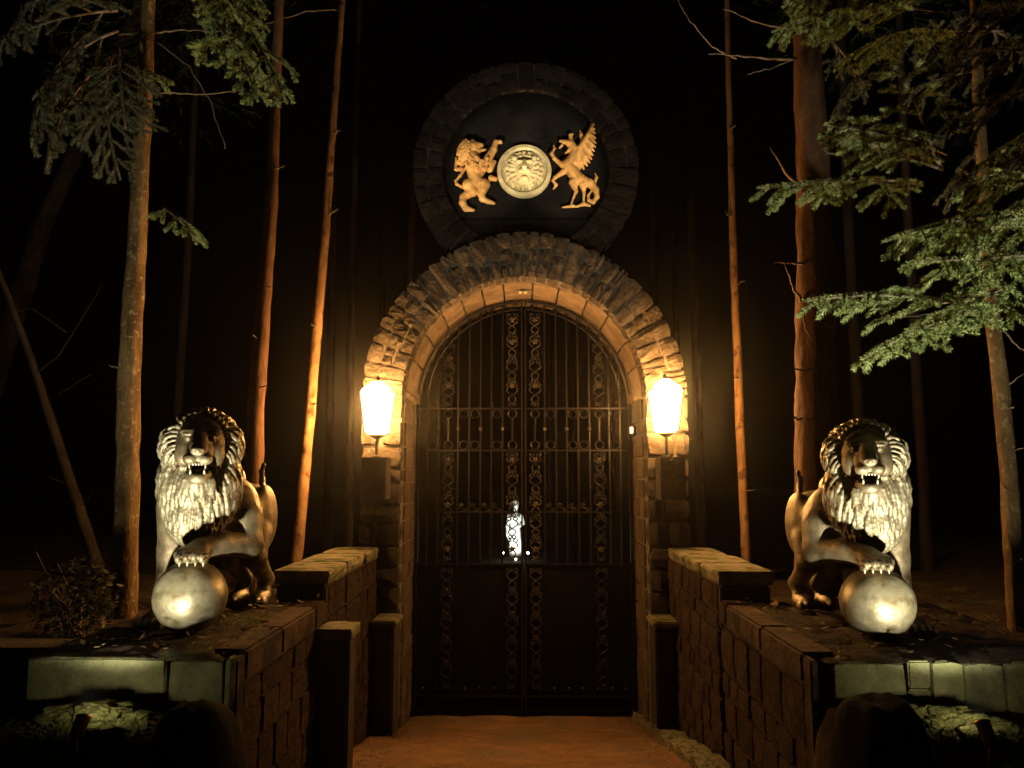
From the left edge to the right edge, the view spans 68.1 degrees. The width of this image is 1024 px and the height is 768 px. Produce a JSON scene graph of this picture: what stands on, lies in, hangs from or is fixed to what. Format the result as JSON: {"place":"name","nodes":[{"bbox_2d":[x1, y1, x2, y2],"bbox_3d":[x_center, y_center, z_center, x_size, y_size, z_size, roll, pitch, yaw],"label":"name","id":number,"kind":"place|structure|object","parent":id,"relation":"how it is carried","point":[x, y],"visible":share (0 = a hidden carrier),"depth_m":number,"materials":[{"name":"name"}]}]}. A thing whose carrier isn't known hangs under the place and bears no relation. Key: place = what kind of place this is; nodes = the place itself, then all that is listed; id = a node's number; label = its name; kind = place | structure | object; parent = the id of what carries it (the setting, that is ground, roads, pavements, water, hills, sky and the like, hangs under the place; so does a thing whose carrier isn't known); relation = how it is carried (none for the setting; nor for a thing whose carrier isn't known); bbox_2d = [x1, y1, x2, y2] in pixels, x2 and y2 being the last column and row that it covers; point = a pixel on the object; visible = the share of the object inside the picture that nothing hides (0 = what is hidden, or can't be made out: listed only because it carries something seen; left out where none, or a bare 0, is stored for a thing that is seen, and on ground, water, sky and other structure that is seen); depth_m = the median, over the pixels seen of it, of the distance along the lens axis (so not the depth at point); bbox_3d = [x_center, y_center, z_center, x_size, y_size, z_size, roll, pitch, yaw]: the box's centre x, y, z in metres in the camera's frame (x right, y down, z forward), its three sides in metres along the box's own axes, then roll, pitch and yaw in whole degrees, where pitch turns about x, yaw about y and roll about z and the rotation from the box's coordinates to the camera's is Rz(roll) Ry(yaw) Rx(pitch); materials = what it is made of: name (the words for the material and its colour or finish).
{"place":"outdoors","nodes":[
{"label":"outdoors","id":0,"kind":"place"},
{"bbox_2d":[20,602,297,660],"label":"soil","id":1,"kind":"structure","parent":0,"point":[185,649],"depth_m":3.03,"materials":[{"name":"brown soil"}]},
{"bbox_2d":[31,593,319,653],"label":"leaf litter","id":2,"kind":"object","parent":1,"relation":"on","point":[158,638],"visible":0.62,"depth_m":3.05,"materials":[{"name":"brown plant"}]},
{"bbox_2d":[133,407,277,633],"bbox_3d":[-1.362,0.615,3.616,0.474,0.959,1.146,0,-7,1],"label":"lion statue","id":3,"kind":"object","parent":1,"relation":"on","point":[211,501],"visible":1,"depth_m":3.23,"materials":[{"name":"silver metal"}]},
{"bbox_2d":[0,488,1023,767],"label":"ground","id":4,"kind":"structure","parent":0,"point":[968,572],"depth_m":14.62,"materials":[{"name":"soil"}]},
{"bbox_2d":[0,638,73,694],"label":"retaining wall","id":5,"kind":"structure","parent":4,"relation":"on","point":[13,669],"depth_m":3.04,"materials":[{"name":"stone"}]},
{"bbox_2d":[0,269,105,574],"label":"leaning tree","id":6,"kind":"object","parent":4,"relation":"on","point":[84,524],"visible":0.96,"depth_m":6.42,"materials":[{"name":"brown plant"}]},
{"bbox_2d":[25,552,123,637],"bbox_3d":[-2.256,1.122,3.918,0.452,0.520,0.440,0,-7,1],"label":"shrub","id":7,"kind":"object","parent":4,"relation":"on","point":[71,620],"visible":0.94,"depth_m":3.89,"materials":[{"name":"green plant"}]},
{"bbox_2d":[0,696,175,767],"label":"moss","id":8,"kind":"object","parent":4,"relation":"on","point":[67,725],"visible":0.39,"depth_m":2.45,"materials":[{"name":"green plant"}]},
{"bbox_2d":[69,713,91,765],"bbox_3d":[-1.353,1.133,2.367,0.050,0.200,0.072,0,-7,1],"label":"garden spotlight","id":9,"kind":"object","parent":8,"relation":"on","point":[79,726],"visible":1,"depth_m":2.35,"materials":[{"name":"black metal"}]},
{"bbox_2d":[30,699,161,742],"bbox_3d":[-1.412,1.130,2.548,0.477,0.118,0.228,-2,-7,14],"label":"moss rock","id":10,"kind":"object","parent":4,"relation":"on","point":[125,718],"visible":0.81,"depth_m":2.53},
{"bbox_2d":[0,0,264,400],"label":"spruce tree","id":11,"kind":"object","parent":4,"relation":"on","point":[23,287],"visible":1,"depth_m":4.64,"materials":[{"name":"green plant"}]},
{"bbox_2d":[25,600,326,767],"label":"pedestal","id":12,"kind":"object","parent":4,"relation":"on","point":[262,683],"visible":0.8,"depth_m":2.89,"materials":[{"name":"stone"}]},
{"bbox_2d":[75,0,296,416],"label":"forest tree","id":13,"kind":"object","parent":4,"relation":"on","point":[181,351],"visible":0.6,"depth_m":9.95,"materials":[{"name":"brown plant"}]},
{"bbox_2d":[144,699,243,767],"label":"boulder","id":14,"kind":"object","parent":4,"relation":"on","point":[202,733],"visible":1,"depth_m":2.22,"materials":[{"name":"stone"}]},
{"bbox_2d":[105,0,299,618],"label":"spruce tree","id":15,"kind":"object","parent":4,"relation":"on","point":[127,486],"visible":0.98,"depth_m":4.56,"materials":[{"name":"brown plant"}]},
{"bbox_2d":[244,0,284,594],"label":"pine tree","id":16,"kind":"object","parent":4,"relation":"on","point":[254,448],"visible":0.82,"depth_m":5.30,"materials":[{"name":"red plant"}]},
{"bbox_2d":[256,0,344,563],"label":"pine tree","id":17,"kind":"object","parent":4,"relation":"on","point":[303,482],"visible":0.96,"depth_m":5.85,"materials":[{"name":"brown plant"}]},
{"bbox_2d":[229,0,420,551],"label":"forest tree","id":18,"kind":"object","parent":4,"relation":"on","point":[328,462],"visible":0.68,"depth_m":10.21,"materials":[{"name":"grey plant"}]},
{"bbox_2d":[274,547,377,746],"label":"flank wall","id":19,"kind":"structure","parent":4,"relation":"on","point":[341,581],"depth_m":4.72,"materials":[{"name":"stone"}]},
{"bbox_2d":[316,621,359,767],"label":"stone post","id":20,"kind":"object","parent":4,"relation":"on","point":[335,718],"visible":1,"depth_m":3.81,"materials":[{"name":"brown stone"}]},
{"bbox_2d":[337,0,384,546],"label":"pine tree","id":21,"kind":"object","parent":4,"relation":"on","point":[349,485],"visible":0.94,"depth_m":7.16,"materials":[{"name":"brown plant"}]},
{"bbox_2d":[316,0,462,328],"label":"forest tree","id":22,"kind":"object","parent":4,"relation":"on","point":[381,313],"visible":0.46,"depth_m":13.59,"materials":[{"name":"grey plant"}]},
{"bbox_2d":[292,0,515,291],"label":"forest tree","id":23,"kind":"object","parent":4,"relation":"on","point":[411,227],"visible":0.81,"depth_m":9.45,"materials":[{"name":"grey plant"}]},
{"bbox_2d":[403,0,498,562],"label":"forest tree","id":24,"kind":"object","parent":4,"relation":"on","point":[440,504],"visible":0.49,"depth_m":16.05,"materials":[{"name":"grey plant"}]},
{"bbox_2d":[489,0,494,540],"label":"forest tree","id":25,"kind":"object","parent":4,"relation":"on","point":[493,52],"visible":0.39,"depth_m":24.13,"materials":[{"name":"grey plant"}]},
{"bbox_2d":[505,499,524,557],"bbox_3d":[0.076,3.577,18.704,0.481,1.466,0.510,0,-7,1],"label":"marble statue","id":26,"kind":"object","parent":4,"relation":"on","point":[512,522],"visible":0.61,"depth_m":18.59,"materials":[{"name":"stone"}]},
{"bbox_2d":[359,231,690,736],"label":"gate arch","id":27,"kind":"structure","parent":4,"relation":"on","point":[612,303],"depth_m":5.71,"materials":[{"name":"stone"}]},
{"bbox_2d":[359,375,395,499],"bbox_3d":[-0.973,0.380,5.458,0.229,0.894,0.240,0,-7,1],"label":"wall lantern","id":28,"kind":"object","parent":27,"relation":"attached to","point":[378,396],"depth_m":5.39,"materials":[{"name":"glass"}]},
{"bbox_2d":[412,301,522,715],"bbox_3d":[-0.350,0.955,6.186,0.877,3.335,0.046,0,-7,1],"label":"gate leaf","id":29,"kind":"object","parent":27,"relation":"attached to","point":[467,637],"visible":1,"depth_m":6.10,"materials":[{"name":"metal"}]},
{"bbox_2d":[514,289,531,293],"bbox_3d":[0.090,-0.766,6.093,0.145,0.095,0.071,0,-7,1],"label":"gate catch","id":30,"kind":"object","parent":27,"relation":"attached to","point":[520,291],"visible":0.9,"depth_m":6.09,"materials":[{"name":"metal"}]},
{"bbox_2d":[413,62,638,259],"bbox_3d":[0.108,-1.684,6.073,1.785,1.789,0.273,0,-7,1],"label":"stone roundel","id":31,"kind":"object","parent":27,"relation":"on","point":[544,107],"visible":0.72,"depth_m":5.99,"materials":[{"name":"black stone"}]},
{"bbox_2d":[454,139,501,211],"bbox_3d":[-0.267,-1.641,5.952,0.383,0.590,0.126,0,-7,1],"label":"lion relief","id":32,"kind":"object","parent":31,"relation":"attached to","point":[475,182],"visible":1,"depth_m":5.92,"materials":[{"name":"paint"}]},
{"bbox_2d":[497,144,550,198],"bbox_3d":[0.096,-1.683,5.928,0.428,0.428,0.162,0,-7,1],"label":"medallion","id":33,"kind":"object","parent":31,"relation":"attached to","point":[524,171],"visible":1,"depth_m":5.93,"materials":[{"name":"beige paint"}]},
{"bbox_2d":[549,122,599,207],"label":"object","id":34,"kind":"object","parent":31,"relation":"attached to","point":[574,162],"visible":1,"depth_m":5.94,"materials":[{"name":"paint"}]},
{"bbox_2d":[524,301,636,715],"bbox_3d":[0.543,0.953,6.174,0.877,3.335,0.046,0,-7,1],"label":"gate leaf","id":35,"kind":"object","parent":27,"relation":"attached to","point":[580,647],"visible":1,"depth_m":6.08,"materials":[{"name":"metal"}]},
{"bbox_2d":[628,426,635,434],"bbox_3d":[0.967,0.368,6.030,0.073,0.072,0.045,0,-7,1],"label":"entry button","id":36,"kind":"object","parent":27,"relation":"attached to","point":[632,430],"visible":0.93,"depth_m":6.04,"materials":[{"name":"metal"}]},
{"bbox_2d":[647,373,685,499],"bbox_3d":[1.104,0.370,5.431,0.230,0.907,0.240,0,-7,1],"label":"wall lantern","id":37,"kind":"object","parent":27,"relation":"attached to","point":[664,394],"depth_m":5.36,"materials":[{"name":"glass"}]},
{"bbox_2d":[547,0,552,534],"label":"forest tree","id":38,"kind":"object","parent":4,"relation":"on","point":[550,486],"visible":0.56,"depth_m":26.07,"materials":[{"name":"grey plant"}]},
{"bbox_2d":[520,0,603,562],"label":"forest tree","id":39,"kind":"object","parent":4,"relation":"on","point":[573,551],"visible":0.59,"depth_m":17.01,"materials":[{"name":"grey plant"}]},
{"bbox_2d":[590,0,617,552],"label":"forest tree","id":40,"kind":"object","parent":4,"relation":"on","point":[613,469],"visible":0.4,"depth_m":19.89,"materials":[{"name":"grey plant"}]},
{"bbox_2d":[544,0,766,306],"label":"forest tree","id":41,"kind":"object","parent":4,"relation":"on","point":[653,221],"visible":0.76,"depth_m":10.08,"materials":[{"name":"grey plant"}]},
{"bbox_2d":[593,0,740,354],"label":"forest tree","id":42,"kind":"object","parent":4,"relation":"on","point":[673,240],"visible":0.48,"depth_m":13.49,"materials":[{"name":"grey plant"}]},
{"bbox_2d":[573,0,776,547],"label":"forest tree","id":43,"kind":"object","parent":4,"relation":"on","point":[702,538],"visible":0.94,"depth_m":8.85,"materials":[{"name":"brown plant"}]},
{"bbox_2d":[631,710,731,767],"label":"kerb","id":44,"kind":"structure","parent":4,"relation":"on","point":[694,753],"depth_m":4.25,"materials":[{"name":"stone"}]},
{"bbox_2d":[668,547,773,757],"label":"flank wall","id":45,"kind":"structure","parent":4,"relation":"on","point":[704,583],"depth_m":4.42,"materials":[{"name":"stone"}]},
{"bbox_2d":[724,0,756,562],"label":"pine tree","id":46,"kind":"object","parent":4,"relation":"on","point":[745,541],"visible":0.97,"depth_m":6.16,"materials":[{"name":"brown plant"}]},
{"bbox_2d":[732,0,965,418],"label":"forest tree","id":47,"kind":"object","parent":4,"relation":"on","point":[857,403],"visible":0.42,"depth_m":9.20,"materials":[{"name":"grey plant"}]},
{"bbox_2d":[678,0,1023,600],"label":"spruce tree","id":48,"kind":"object","parent":4,"relation":"on","point":[816,397],"visible":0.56,"depth_m":4.54,"materials":[{"name":"brown plant"}]},
{"bbox_2d":[720,600,1023,767],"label":"pedestal","id":49,"kind":"object","parent":4,"relation":"on","point":[784,692],"visible":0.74,"depth_m":2.90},
{"bbox_2d":[829,692,936,767],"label":"boulder","id":50,"kind":"object","parent":4,"relation":"on","point":[878,730],"visible":1,"depth_m":2.21,"materials":[{"name":"brown stone"}]},
{"bbox_2d":[749,0,1023,631],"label":"spruce tree","id":51,"kind":"object","parent":4,"relation":"on","point":[990,263],"visible":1,"depth_m":3.40,"materials":[{"name":"green plant"}]},
{"bbox_2d":[790,0,1014,570],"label":"forest tree","id":52,"kind":"object","parent":4,"relation":"on","point":[925,522],"visible":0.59,"depth_m":8.18,"materials":[{"name":"brown plant"}]},
{"bbox_2d":[816,706,1023,767],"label":"moss","id":53,"kind":"object","parent":4,"relation":"on","point":[932,732],"visible":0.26,"depth_m":2.40,"materials":[{"name":"green plant"}]},
{"bbox_2d":[973,719,997,765],"bbox_3d":[1.461,1.124,2.330,0.050,0.182,0.072,0,-7,1],"label":"garden spotlight","id":54,"kind":"object","parent":53,"relation":"on","point":[986,732],"visible":1,"depth_m":2.32,"materials":[{"name":"black metal"}]},
{"bbox_2d":[910,702,1023,746],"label":"moss rock","id":55,"kind":"object","parent":4,"relation":"on","point":[942,714],"visible":0.56,"depth_m":2.49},
{"bbox_2d":[0,0,1023,493],"label":"sky","id":56,"kind":"structure","parent":0,"point":[86,247],"materials":[{"name":"black"}]},
{"bbox_2d":[352,701,692,767],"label":"path","id":57,"kind":"structure","parent":0,"point":[512,756],"depth_m":4.72,"materials":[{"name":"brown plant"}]},
{"bbox_2d":[749,601,1023,663],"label":"soil","id":58,"kind":"structure","parent":0,"point":[1004,648],"depth_m":3.03,"materials":[{"name":"brown soil"}]},
{"bbox_2d":[785,418,934,638],"bbox_3d":[1.508,0.629,3.503,0.459,0.901,1.112,0,-7,1],"label":"lion statue","id":59,"kind":"object","parent":58,"relation":"on","point":[855,507],"visible":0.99,"depth_m":3.13,"materials":[{"name":"silver metal"}]},
{"bbox_2d":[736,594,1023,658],"bbox_3d":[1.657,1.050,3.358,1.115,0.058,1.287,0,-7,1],"label":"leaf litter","id":60,"kind":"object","parent":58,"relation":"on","point":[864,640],"visible":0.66,"depth_m":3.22,"materials":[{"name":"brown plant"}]}
]}

